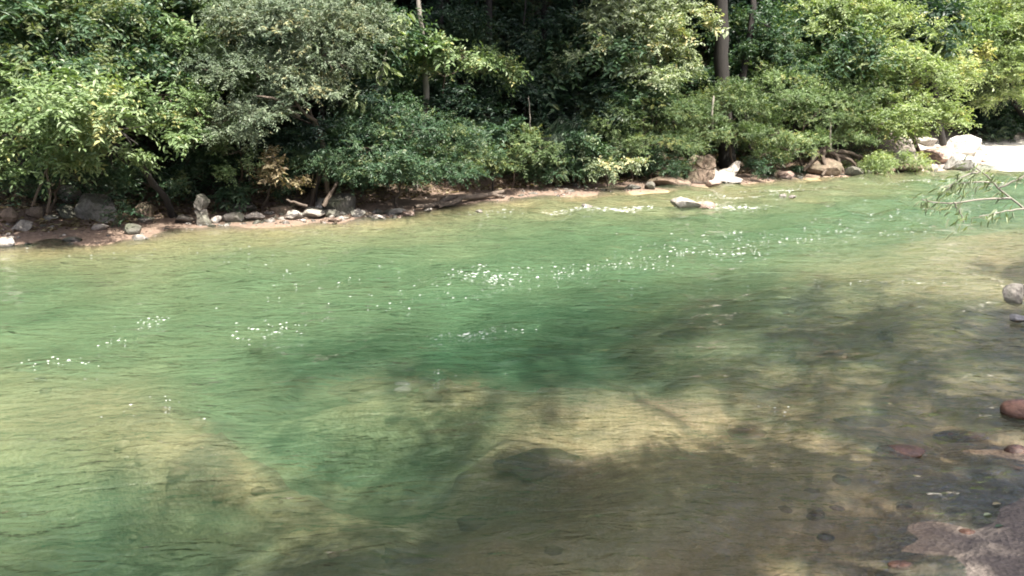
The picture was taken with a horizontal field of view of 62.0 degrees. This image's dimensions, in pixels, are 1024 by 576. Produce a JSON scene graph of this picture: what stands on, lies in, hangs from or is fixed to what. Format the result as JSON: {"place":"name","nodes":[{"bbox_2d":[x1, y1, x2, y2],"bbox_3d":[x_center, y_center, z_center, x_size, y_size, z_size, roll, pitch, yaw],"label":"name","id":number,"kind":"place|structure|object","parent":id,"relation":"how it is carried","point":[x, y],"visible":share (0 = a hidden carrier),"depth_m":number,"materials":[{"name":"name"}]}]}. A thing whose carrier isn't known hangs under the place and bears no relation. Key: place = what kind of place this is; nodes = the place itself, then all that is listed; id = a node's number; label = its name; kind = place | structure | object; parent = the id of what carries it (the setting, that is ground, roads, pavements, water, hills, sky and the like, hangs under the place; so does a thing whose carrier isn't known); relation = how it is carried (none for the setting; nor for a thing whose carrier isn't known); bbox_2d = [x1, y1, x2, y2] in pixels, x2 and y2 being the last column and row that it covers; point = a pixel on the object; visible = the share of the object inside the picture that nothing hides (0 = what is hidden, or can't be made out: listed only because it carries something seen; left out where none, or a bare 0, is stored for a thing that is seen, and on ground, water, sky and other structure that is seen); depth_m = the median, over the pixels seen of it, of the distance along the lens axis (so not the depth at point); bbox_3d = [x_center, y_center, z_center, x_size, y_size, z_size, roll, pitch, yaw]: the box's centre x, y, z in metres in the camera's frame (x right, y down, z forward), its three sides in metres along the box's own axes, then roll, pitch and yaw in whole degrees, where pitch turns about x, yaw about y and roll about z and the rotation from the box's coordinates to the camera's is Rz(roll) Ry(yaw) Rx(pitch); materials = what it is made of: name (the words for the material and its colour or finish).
{"place":"outdoors","nodes":[
{"label":"outdoors","id":0,"kind":"place"},
{"bbox_2d":[0,0,1023,575],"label":"ground","id":1,"kind":"structure","parent":0,"point":[990,548],"depth_m":9.54,"materials":[{"name":"liquid"}]},
{"bbox_2d":[0,207,19,222],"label":"rock","id":2,"kind":"object","parent":1,"relation":"on","point":[9,214],"visible":1,"depth_m":18.01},
{"bbox_2d":[11,219,32,230],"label":"rock","id":3,"kind":"object","parent":1,"relation":"on","point":[22,225],"visible":0.87,"depth_m":17.79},
{"bbox_2d":[25,207,43,217],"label":"rock","id":4,"kind":"object","parent":1,"relation":"on","point":[35,212],"visible":0.91,"depth_m":18.57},
{"bbox_2d":[31,168,51,212],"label":"thin stems","id":5,"kind":"object","parent":1,"relation":"on","point":[37,192],"visible":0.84,"depth_m":17.31,"materials":[{"name":"brown plant"}]},
{"bbox_2d":[0,0,83,82],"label":"forest tree","id":6,"kind":"object","parent":1,"relation":"on","point":[9,7],"visible":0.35,"depth_m":17.05,"materials":[{"name":"green plant"}]},
{"bbox_2d":[56,205,76,218],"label":"boulder","id":7,"kind":"object","parent":1,"relation":"on","point":[65,211],"visible":0.84,"depth_m":18.93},
{"bbox_2d":[56,185,81,202],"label":"boulder","id":8,"kind":"object","parent":1,"relation":"on","point":[78,193],"visible":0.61,"depth_m":19.75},
{"bbox_2d":[0,148,138,214],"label":"shade shrub","id":9,"kind":"object","parent":1,"relation":"on","point":[115,175],"visible":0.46,"depth_m":18.45,"materials":[{"name":"green plant"}]},
{"bbox_2d":[74,193,117,221],"bbox_3d":[-9.368,-1.783,19.297,0.904,0.729,0.724,0,13,0],"label":"boulder","id":10,"kind":"object","parent":1,"relation":"on","point":[88,206],"visible":0.73,"depth_m":19.04,"materials":[{"name":"stone"}]},
{"bbox_2d":[0,52,201,217],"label":"overhanging tree","id":11,"kind":"object","parent":1,"relation":"on","point":[45,112],"visible":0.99,"depth_m":16.22,"materials":[{"name":"green plant"}]},
{"bbox_2d":[0,0,226,150],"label":"forest tree","id":12,"kind":"object","parent":1,"relation":"on","point":[74,20],"visible":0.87,"depth_m":17.69,"materials":[{"name":"green plant"}]},
{"bbox_2d":[23,0,222,171],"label":"forest tree","id":13,"kind":"object","parent":1,"relation":"on","point":[165,10],"visible":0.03,"depth_m":20.18,"materials":[{"name":"green plant"}]},
{"bbox_2d":[97,199,153,226],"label":"shade shrub","id":14,"kind":"object","parent":1,"relation":"on","point":[118,214],"visible":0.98,"depth_m":18.26,"materials":[{"name":"green plant"}]},
{"bbox_2d":[124,223,140,234],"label":"rock","id":15,"kind":"object","parent":1,"relation":"on","point":[131,229],"visible":0.88,"depth_m":17.95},
{"bbox_2d":[132,202,153,217],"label":"boulder","id":16,"kind":"object","parent":1,"relation":"on","point":[148,210],"visible":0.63,"depth_m":19.63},
{"bbox_2d":[89,141,243,206],"bbox_3d":[-8.190,-2.637,20.261,3.606,1.716,2.258,-9,16,-35],"label":"shade shrub","id":17,"kind":"object","parent":1,"relation":"on","point":[174,184],"visible":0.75,"depth_m":20.19,"materials":[{"name":"green plant"}]},
{"bbox_2d":[116,0,272,194],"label":"forest tree","id":18,"kind":"object","parent":1,"relation":"on","point":[194,105],"visible":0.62,"depth_m":18.53,"materials":[{"name":"green plant"}]},
{"bbox_2d":[193,194,211,225],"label":"boulder","id":19,"kind":"object","parent":1,"relation":"on","point":[201,203],"visible":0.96,"depth_m":19.16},
{"bbox_2d":[121,0,312,181],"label":"forest tree","id":20,"kind":"object","parent":1,"relation":"on","point":[198,21],"visible":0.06,"depth_m":20.27,"materials":[{"name":"green plant"}]},
{"bbox_2d":[222,212,243,221],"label":"rock","id":21,"kind":"object","parent":1,"relation":"on","point":[234,217],"visible":0.97,"depth_m":19.63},
{"bbox_2d":[204,133,287,202],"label":"glossy shrub","id":22,"kind":"object","parent":1,"relation":"on","point":[226,169],"visible":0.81,"depth_m":19.73,"materials":[{"name":"green plant"}]},
{"bbox_2d":[187,163,306,213],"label":"shade shrub","id":23,"kind":"object","parent":1,"relation":"on","point":[226,194],"visible":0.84,"depth_m":20.46,"materials":[{"name":"green plant"}]},
{"bbox_2d":[148,0,415,206],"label":"feathery tree","id":24,"kind":"object","parent":1,"relation":"on","point":[333,24],"visible":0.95,"depth_m":18.71,"materials":[{"name":"green plant"}]},
{"bbox_2d":[247,144,316,210],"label":"withered shrub","id":25,"kind":"object","parent":1,"relation":"on","point":[271,167],"visible":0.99,"depth_m":19.65,"materials":[{"name":"brown plant"}]},
{"bbox_2d":[282,84,329,192],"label":"bare stem","id":26,"kind":"object","parent":1,"relation":"on","point":[326,184],"visible":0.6,"depth_m":19.81,"materials":[{"name":"brown plant"}]},
{"bbox_2d":[231,65,403,201],"bbox_3d":[-4.740,-3.618,20.696,4.185,3.571,2.891,0,13,0],"label":"shade shrub","id":27,"kind":"object","parent":1,"relation":"on","point":[295,138],"visible":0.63,"depth_m":20.28,"materials":[{"name":"green plant"}]},
{"bbox_2d":[249,0,426,165],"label":"forest tree","id":28,"kind":"object","parent":1,"relation":"on","point":[410,43],"visible":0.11,"depth_m":21.77,"materials":[{"name":"green plant"}]},
{"bbox_2d":[322,193,355,212],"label":"boulder","id":29,"kind":"object","parent":1,"relation":"on","point":[343,202],"visible":0.75,"depth_m":20.59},
{"bbox_2d":[327,375,435,402],"bbox_3d":[-1.516,1.189,10.073,1.257,0.180,0.645,-6,14,-23],"label":"submerged rock","id":30,"kind":"object","parent":1,"relation":"on","point":[356,395],"visible":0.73,"depth_m":10.02,"materials":[{"name":"stone"}]},
{"bbox_2d":[336,1,439,188],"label":"leaved tree","id":31,"kind":"object","parent":1,"relation":"on","point":[385,65],"visible":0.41,"depth_m":20.82,"materials":[{"name":"green plant"}]},
{"bbox_2d":[280,89,512,207],"bbox_3d":[-2.655,-3.410,21.329,4.490,3.068,5.983,9,16,34],"label":"overhanging bush","id":32,"kind":"object","parent":1,"relation":"on","point":[404,164],"visible":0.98,"depth_m":20.52,"materials":[{"name":"green plant"}]},
{"bbox_2d":[292,0,523,144],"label":"forest tree","id":33,"kind":"object","parent":1,"relation":"on","point":[439,78],"visible":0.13,"depth_m":24.46,"materials":[{"name":"green plant"}]},
{"bbox_2d":[381,547,436,568],"bbox_3d":[-0.736,1.991,6.227,0.467,0.122,0.280,0,13,0],"label":"submerged rock","id":34,"kind":"object","parent":1,"relation":"on","point":[402,557],"visible":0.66,"depth_m":6.18,"materials":[{"name":"stone"}]},
{"bbox_2d":[412,0,428,188],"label":"slim tree","id":35,"kind":"object","parent":1,"relation":"on","point":[425,79],"visible":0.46,"depth_m":23.14,"materials":[{"name":"brown plant"}]},
{"bbox_2d":[419,383,450,402],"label":"submerged rock","id":36,"kind":"object","parent":1,"relation":"on","point":[436,396],"visible":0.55,"depth_m":9.42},
{"bbox_2d":[390,5,501,119],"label":"forest tree","id":37,"kind":"object","parent":1,"relation":"on","point":[459,35],"visible":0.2,"depth_m":25.27,"materials":[{"name":"green plant"}]},
{"bbox_2d":[0,128,892,233],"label":"leaf litter","id":38,"kind":"object","parent":1,"relation":"on","point":[71,224],"visible":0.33,"depth_m":22.46,"materials":[{"name":"plant"}]},
{"bbox_2d":[396,0,520,178],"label":"shade shrub","id":39,"kind":"object","parent":1,"relation":"on","point":[467,105],"visible":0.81,"depth_m":23.91,"materials":[{"name":"green plant"}]},
{"bbox_2d":[413,190,504,208],"bbox_3d":[-1.404,-2.374,22.799,0.389,0.277,3.592,10,17,38],"label":"driftwood log","id":40,"kind":"object","parent":1,"relation":"on","point":[453,199],"visible":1,"depth_m":22.61,"materials":[{"name":"brown wood"}]},
{"bbox_2d":[393,28,533,181],"bbox_3d":[-1.279,-4.897,23.491,3.963,4.276,2.512,-6,14,-23],"label":"arching sapling","id":41,"kind":"object","parent":1,"relation":"on","point":[438,48],"visible":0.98,"depth_m":22.82,"materials":[{"name":"green plant"}]},
{"bbox_2d":[485,0,493,168],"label":"canopy tree","id":42,"kind":"object","parent":1,"relation":"on","point":[489,4],"visible":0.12,"depth_m":25.88,"materials":[{"name":"brown plant"}]},
{"bbox_2d":[0,0,1018,209],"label":"undergrowth","id":43,"kind":"object","parent":1,"relation":"on","point":[204,181],"visible":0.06,"depth_m":23.63,"materials":[{"name":"green plant"}]},
{"bbox_2d":[2,160,1019,250],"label":"bank gravel","id":44,"kind":"structure","parent":1,"relation":"on","point":[63,234],"depth_m":21.51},
{"bbox_2d":[461,121,564,188],"bbox_3d":[-0.082,-3.848,24.862,3.215,2.152,2.598,-5,14,-20],"label":"twiggy bush","id":45,"kind":"object","parent":1,"relation":"on","point":[538,156],"visible":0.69,"depth_m":24.47,"materials":[{"name":"green plant"}]},
{"bbox_2d":[450,0,586,123],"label":"forest tree","id":46,"kind":"object","parent":1,"relation":"on","point":[510,11],"visible":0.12,"depth_m":29.42,"materials":[{"name":"green plant"}]},
{"bbox_2d":[453,0,611,174],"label":"tree","id":47,"kind":"object","parent":1,"relation":"on","point":[559,24],"visible":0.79,"depth_m":25.70,"materials":[{"name":"green plant"}]},
{"bbox_2d":[493,448,580,481],"bbox_3d":[0.214,1.544,7.371,0.734,0.203,0.439,-5,14,-19],"label":"submerged rock","id":48,"kind":"object","parent":1,"relation":"on","point":[536,473],"visible":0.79,"depth_m":7.31,"materials":[{"name":"stone"}]},
{"bbox_2d":[448,114,626,191],"bbox_3d":[0.657,-3.983,25.189,5.780,2.317,2.311,-7,15,-29],"label":"shade shrub","id":49,"kind":"object","parent":1,"relation":"on","point":[497,132],"visible":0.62,"depth_m":25.19,"materials":[{"name":"green plant"}]},
{"bbox_2d":[55,0,1023,133],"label":"undergrowth","id":50,"kind":"object","parent":1,"relation":"on","point":[314,113],"depth_m":36.77,"materials":[{"name":"green plant"}]},
{"bbox_2d":[535,0,546,164],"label":"canopy tree","id":51,"kind":"object","parent":1,"relation":"on","point":[543,8],"visible":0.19,"depth_m":27.00,"materials":[{"name":"brown plant"}]},
{"bbox_2d":[506,145,599,189],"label":"shade shrub","id":52,"kind":"object","parent":1,"relation":"on","point":[546,176],"visible":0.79,"depth_m":25.45,"materials":[{"name":"green plant"}]},
{"bbox_2d":[523,132,586,184],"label":"bush","id":53,"kind":"object","parent":1,"relation":"on","point":[555,136],"visible":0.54,"depth_m":25.71,"materials":[{"name":"green plant"}]},
{"bbox_2d":[457,26,656,165],"bbox_3d":[0.994,-6.185,28.234,7.707,5.046,5.362,6,14,23],"label":"forest tree","id":54,"kind":"object","parent":1,"relation":"on","point":[619,47],"visible":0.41,"depth_m":26.18,"materials":[{"name":"green plant"}]},
{"bbox_2d":[530,116,608,182],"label":"bush","id":55,"kind":"object","parent":1,"relation":"on","point":[561,128],"visible":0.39,"depth_m":26.35,"materials":[{"name":"green plant"}]},
{"bbox_2d":[517,71,650,179],"bbox_3d":[2.360,-5.084,26.776,3.922,3.667,2.957,3,14,14],"label":"shade shrub","id":56,"kind":"object","parent":1,"relation":"on","point":[602,86],"visible":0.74,"depth_m":26.32,"materials":[{"name":"green plant"}]},
{"bbox_2d":[571,131,655,187],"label":"pale shrub","id":57,"kind":"object","parent":1,"relation":"on","point":[594,164],"visible":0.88,"depth_m":25.54,"materials":[{"name":"green plant"}]},
{"bbox_2d":[552,0,704,131],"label":"forest tree","id":58,"kind":"object","parent":1,"relation":"on","point":[653,15],"visible":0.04,"depth_m":31.89,"materials":[{"name":"green plant"}]},
{"bbox_2d":[597,123,667,181],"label":"shade shrub","id":59,"kind":"object","parent":1,"relation":"on","point":[651,151],"visible":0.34,"depth_m":27.15,"materials":[{"name":"green plant"}]},
{"bbox_2d":[576,55,695,170],"bbox_3d":[4.219,-5.860,28.736,4.387,4.439,6.306,0,13,-2],"label":"forest tree","id":60,"kind":"object","parent":1,"relation":"on","point":[641,88],"visible":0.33,"depth_m":27.39,"materials":[{"name":"green plant"}]},
{"bbox_2d":[551,0,730,172],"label":"bright tree","id":61,"kind":"object","parent":1,"relation":"on","point":[651,27],"visible":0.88,"depth_m":26.26,"materials":[{"name":"green plant"}]},
{"bbox_2d":[569,78,721,178],"bbox_3d":[4.096,-5.037,27.383,5.606,3.405,3.899,0,13,0],"label":"feathery tree","id":62,"kind":"object","parent":1,"relation":"on","point":[677,111],"visible":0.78,"depth_m":26.79,"materials":[{"name":"plant"}]},
{"bbox_2d":[636,155,696,179],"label":"shade shrub","id":63,"kind":"object","parent":1,"relation":"on","point":[676,170],"visible":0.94,"depth_m":27.22,"materials":[{"name":"green plant"}]},
{"bbox_2d":[647,176,690,188],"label":"boulder","id":64,"kind":"object","parent":1,"relation":"on","point":[661,181],"visible":0.8,"depth_m":26.67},
{"bbox_2d":[644,39,713,69],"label":"forest tree","id":65,"kind":"object","parent":1,"relation":"on","point":[707,57],"visible":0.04,"depth_m":34.92,"materials":[{"name":"green plant"}]},
{"bbox_2d":[657,327,724,342],"bbox_3d":[2.542,0.661,11.740,0.947,0.153,0.576,7,15,26],"label":"submerged rock","id":66,"kind":"object","parent":1,"relation":"on","point":[691,332],"visible":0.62,"depth_m":11.63,"materials":[{"name":"stone"}]},
{"bbox_2d":[683,155,714,183],"bbox_3d":[6.118,-3.864,28.057,1.190,1.089,1.053,0,13,0],"label":"boulder","id":67,"kind":"object","parent":1,"relation":"on","point":[700,176],"visible":0.48,"depth_m":27.64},
{"bbox_2d":[695,154,715,169],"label":"boulder","id":68,"kind":"object","parent":67,"relation":"on","point":[707,161],"visible":0.88,"depth_m":27.56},
{"bbox_2d":[713,0,735,169],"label":"tall tree","id":69,"kind":"object","parent":1,"relation":"on","point":[720,59],"visible":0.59,"depth_m":29.32,"materials":[{"name":"brown plant"}]},
{"bbox_2d":[660,0,791,67],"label":"forest tree","id":70,"kind":"object","parent":1,"relation":"on","point":[693,20],"visible":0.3,"depth_m":33.13,"materials":[{"name":"green plant"}]},
{"bbox_2d":[718,161,739,179],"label":"boulder","id":71,"kind":"object","parent":1,"relation":"on","point":[731,171],"visible":0.87,"depth_m":27.99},
{"bbox_2d":[672,76,791,162],"bbox_3d":[7.382,-5.304,28.290,4.326,3.461,3.557,0,13,0],"label":"olive bush","id":72,"kind":"object","parent":1,"relation":"on","point":[726,129],"visible":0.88,"depth_m":27.97,"materials":[{"name":"green plant"}]},
{"bbox_2d":[727,428,766,437],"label":"river stone","id":73,"kind":"object","parent":1,"relation":"on","point":[740,431],"visible":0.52,"depth_m":7.99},
{"bbox_2d":[738,0,756,165],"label":"tall tree","id":74,"kind":"object","parent":1,"relation":"on","point":[744,67],"visible":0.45,"depth_m":30.15,"materials":[{"name":"brown plant"}]},
{"bbox_2d":[673,53,825,151],"bbox_3d":[8.737,-6.836,32.223,6.072,3.876,4.224,-5,14,-19],"label":"forest tree","id":75,"kind":"object","parent":1,"relation":"on","point":[734,67],"visible":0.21,"depth_m":30.97,"materials":[{"name":"green plant"}]},
{"bbox_2d":[740,154,784,179],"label":"shade shrub","id":76,"kind":"object","parent":1,"relation":"on","point":[753,162],"visible":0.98,"depth_m":28.73,"materials":[{"name":"green plant"}]},
{"bbox_2d":[730,351,796,364],"bbox_3d":[3.326,0.862,10.609,1.202,0.137,0.684,-8,15,-32],"label":"submerged rock","id":77,"kind":"object","parent":1,"relation":"on","point":[788,357],"visible":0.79,"depth_m":10.49,"materials":[{"name":"stone"}]},
{"bbox_2d":[728,21,844,163],"bbox_3d":[9.569,-6.910,30.685,4.499,5.146,2.805,0,13,0],"label":"tree","id":78,"kind":"object","parent":1,"relation":"on","point":[752,49],"visible":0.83,"depth_m":29.85,"materials":[{"name":"green plant"}]},
{"bbox_2d":[695,0,908,152],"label":"forest tree","id":79,"kind":"object","parent":1,"relation":"on","point":[871,48],"visible":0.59,"depth_m":30.41,"materials":[{"name":"green plant"}]},
{"bbox_2d":[732,58,900,167],"bbox_3d":[10.677,-6.087,30.368,6.868,4.118,3.571,-8,15,-30],"label":"overhanging bush","id":80,"kind":"object","parent":1,"relation":"on","point":[798,95],"visible":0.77,"depth_m":29.79,"materials":[{"name":"green plant"}]},
{"bbox_2d":[803,158,841,175],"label":"boulder","id":81,"kind":"object","parent":1,"relation":"on","point":[831,167],"visible":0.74,"depth_m":30.32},
{"bbox_2d":[803,144,867,175],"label":"tree roots","id":82,"kind":"object","parent":1,"relation":"on","point":[833,153],"visible":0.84,"depth_m":30.67,"materials":[{"name":"brown plant"}]},
{"bbox_2d":[754,0,937,148],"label":"bright tree","id":83,"kind":"object","parent":1,"relation":"on","point":[868,9],"visible":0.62,"depth_m":31.07,"materials":[{"name":"green plant"}]},
{"bbox_2d":[788,50,923,148],"bbox_3d":[13.175,-7.363,33.401,5.035,4.670,5.031,10,17,37],"label":"forest tree","id":84,"kind":"object","parent":1,"relation":"on","point":[896,82],"visible":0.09,"depth_m":32.07,"materials":[{"name":"green plant"}]},
{"bbox_2d":[833,415,889,426],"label":"river stone","id":85,"kind":"object","parent":1,"relation":"on","point":[872,421],"visible":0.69,"depth_m":8.21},
{"bbox_2d":[841,148,901,179],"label":"grassy bush","id":86,"kind":"object","parent":1,"relation":"on","point":[873,164],"visible":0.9,"depth_m":30.31,"materials":[{"name":"green plant"}]},
{"bbox_2d":[818,0,982,132],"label":"forest tree","id":87,"kind":"object","parent":1,"relation":"on","point":[953,8],"visible":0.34,"depth_m":33.18,"materials":[{"name":"green plant"}]},
{"bbox_2d":[875,444,925,458],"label":"river stone","id":88,"kind":"object","parent":1,"relation":"on","point":[911,451],"visible":0.94,"depth_m":7.30,"materials":[{"name":"stone"}]},
{"bbox_2d":[876,146,940,181],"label":"grassy bush","id":89,"kind":"object","parent":1,"relation":"on","point":[921,162],"visible":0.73,"depth_m":31.25,"materials":[{"name":"green plant"}]},
{"bbox_2d":[832,15,987,151],"bbox_3d":[15.191,-7.582,32.542,6.905,5.630,5.769,0,13,0],"label":"bright tree","id":90,"kind":"object","parent":1,"relation":"on","point":[906,112],"visible":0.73,"depth_m":31.76,"materials":[{"name":"green plant"}]},
{"bbox_2d":[847,0,990,121],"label":"forest tree","id":91,"kind":"object","parent":1,"relation":"on","point":[973,24],"depth_m":35.05,"materials":[{"name":"green plant"}]},
{"bbox_2d":[918,146,954,163],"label":"boulder","id":92,"kind":"object","parent":1,"relation":"on","point":[942,154],"visible":0.67,"depth_m":33.78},
{"bbox_2d":[895,0,1015,145],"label":"forest tree","id":93,"kind":"object","parent":1,"relation":"on","point":[993,21],"visible":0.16,"depth_m":36.51,"materials":[{"name":"green plant"}]},
{"bbox_2d":[943,153,976,171],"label":"boulder","id":94,"kind":"object","parent":1,"relation":"on","point":[954,161],"visible":0.7,"depth_m":32.33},
{"bbox_2d":[932,430,988,442],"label":"river stone","id":95,"kind":"object","parent":1,"relation":"on","point":[976,437],"visible":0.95,"depth_m":7.72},
{"bbox_2d":[946,135,981,156],"bbox_3d":[19.014,-5.850,35.877,1.340,1.167,1.142,8,15,30],"label":"boulder","id":96,"kind":"object","parent":1,"relation":"on","point":[969,145],"visible":0.69,"depth_m":35.51,"materials":[{"name":"stone"}]},
{"bbox_2d":[910,155,1023,238],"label":"leaning sapling","id":97,"kind":"object","parent":1,"relation":"on","point":[959,180],"visible":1,"depth_m":13.38,"materials":[{"name":"green plant"}]},
{"bbox_2d":[943,80,1023,143],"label":"forest tree","id":98,"kind":"object","parent":1,"relation":"on","point":[1002,128],"visible":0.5,"depth_m":41.23,"materials":[{"name":"green plant"}]},
{"bbox_2d":[947,0,1023,125],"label":"overhanging tree","id":99,"kind":"object","parent":1,"relation":"on","point":[1012,46],"visible":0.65,"depth_m":38.53,"materials":[{"name":"green plant"}]},
{"bbox_2d":[0,164,1023,575],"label":"river","id":100,"kind":"structure","parent":0,"point":[632,226],"depth_m":11.56,"materials":[{"name":"liquid"}]},
{"bbox_2d":[57,177,1021,418],"bbox_3d":[6.624,-1.162,18.238,31.788,0.237,14.699,-7,15,-27],"label":"river foam","id":101,"kind":"object","parent":100,"relation":"on","point":[604,265],"visible":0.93,"depth_m":15.92,"materials":[{"name":"white"}]},
{"bbox_2d":[670,197,700,210],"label":"boulder","id":102,"kind":"object","parent":100,"relation":"on","point":[682,203],"visible":0.98,"depth_m":22.07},
{"bbox_2d":[887,560,916,569],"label":"river stone","id":103,"kind":"object","parent":100,"relation":"in","point":[902,565],"visible":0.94,"depth_m":5.54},
{"bbox_2d":[1002,283,1023,306],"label":"rock","id":104,"kind":"object","parent":100,"relation":"on","point":[1013,293],"visible":0.98,"depth_m":12.27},
{"bbox_2d":[1004,444,1023,453],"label":"river stone","id":105,"kind":"object","parent":100,"relation":"in","point":[1015,449],"visible":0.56,"depth_m":7.32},
{"bbox_2d":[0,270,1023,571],"bbox_3d":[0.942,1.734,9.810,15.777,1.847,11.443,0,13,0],"label":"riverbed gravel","id":106,"kind":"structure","parent":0,"point":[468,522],"depth_m":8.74,"materials":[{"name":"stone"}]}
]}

